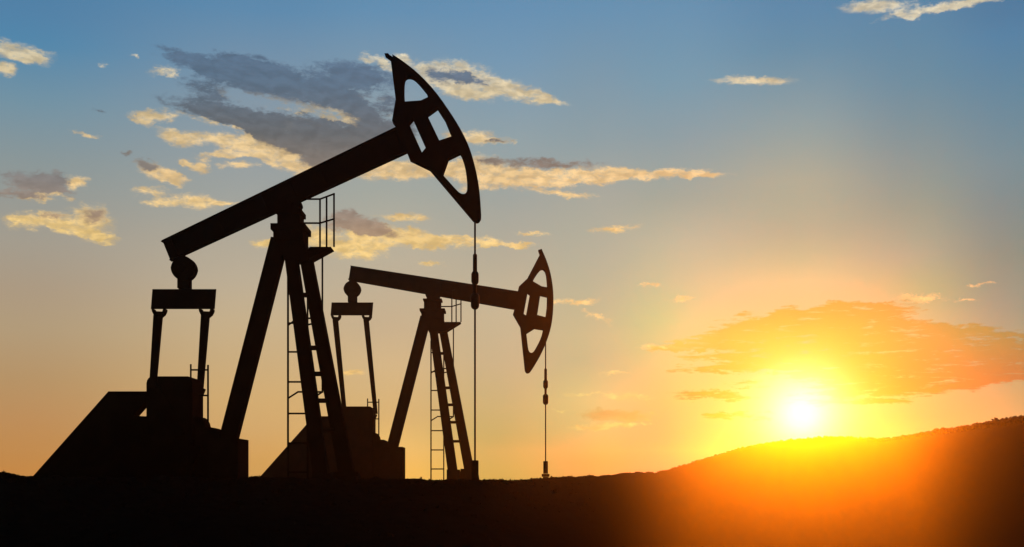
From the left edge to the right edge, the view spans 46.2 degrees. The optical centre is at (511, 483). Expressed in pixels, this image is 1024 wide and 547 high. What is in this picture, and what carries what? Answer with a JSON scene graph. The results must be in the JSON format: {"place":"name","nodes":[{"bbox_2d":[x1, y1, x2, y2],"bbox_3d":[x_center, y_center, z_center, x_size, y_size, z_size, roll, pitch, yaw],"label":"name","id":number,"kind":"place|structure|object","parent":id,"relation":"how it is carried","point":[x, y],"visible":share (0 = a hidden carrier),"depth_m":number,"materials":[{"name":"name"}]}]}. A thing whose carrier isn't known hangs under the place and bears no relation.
{"place":"outdoors","nodes":[
{"label":"outdoors","id":0,"kind":"place"},
{"bbox_2d":[0,471,593,546],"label":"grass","id":1,"kind":"structure","parent":0,"point":[22,479],"depth_m":22.36,"materials":[{"name":"black plant"}]},
{"bbox_2d":[0,472,1023,546],"bbox_3d":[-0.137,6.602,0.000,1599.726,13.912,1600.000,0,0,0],"label":"ground","id":2,"kind":"structure","parent":0,"point":[985,515],"depth_m":22.10,"materials":[{"name":"soil"}]},
{"bbox_2d":[33,53,480,480],"bbox_3d":[-5.721,-4.463,26.246,10.103,9.648,2.156,0,0,0],"label":"pump jack","id":3,"kind":"object","parent":2,"relation":"on","point":[171,433],"visible":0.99,"depth_m":25.85,"materials":[{"name":"paint"}]},
{"bbox_2d":[261,249,552,479],"bbox_3d":[-5.111,-5.383,56.345,14.082,11.101,3.027,0,0,0],"label":"pump jack","id":4,"kind":"object","parent":2,"relation":"on","point":[373,454],"visible":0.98,"depth_m":55.79,"materials":[{"name":"paint"}]},
{"bbox_2d":[471,460,480,480],"bbox_3d":[-0.802,-0.104,26.000,0.260,0.815,0.260,0,0,0],"label":"wellhead","id":5,"kind":"object","parent":2,"relation":"on","point":[475,469],"visible":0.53,"depth_m":25.94,"materials":[{"name":"paint"}]},
{"bbox_2d":[542,461,549,477],"bbox_3d":[1.568,-0.489,56.000,0.365,1.144,0.365,0,0,0],"label":"wellhead","id":6,"kind":"object","parent":2,"relation":"on","point":[545,474],"visible":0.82,"depth_m":55.90,"materials":[{"name":"paint"}]},
{"bbox_2d":[0,0,1023,479],"label":"sky","id":7,"kind":"structure","parent":0,"point":[753,222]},
{"bbox_2d":[561,423,1023,511],"bbox_3d":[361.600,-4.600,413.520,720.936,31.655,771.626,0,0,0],"label":"hill","id":8,"kind":"structure","parent":0,"point":[989,455],"depth_m":261.90,"materials":[{"name":"orange soil"}]},
{"bbox_2d":[625,415,1023,472],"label":"scrub","id":9,"kind":"object","parent":8,"relation":"on","point":[999,423],"visible":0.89,"depth_m":230.92,"materials":[{"name":"plant"}]}
]}

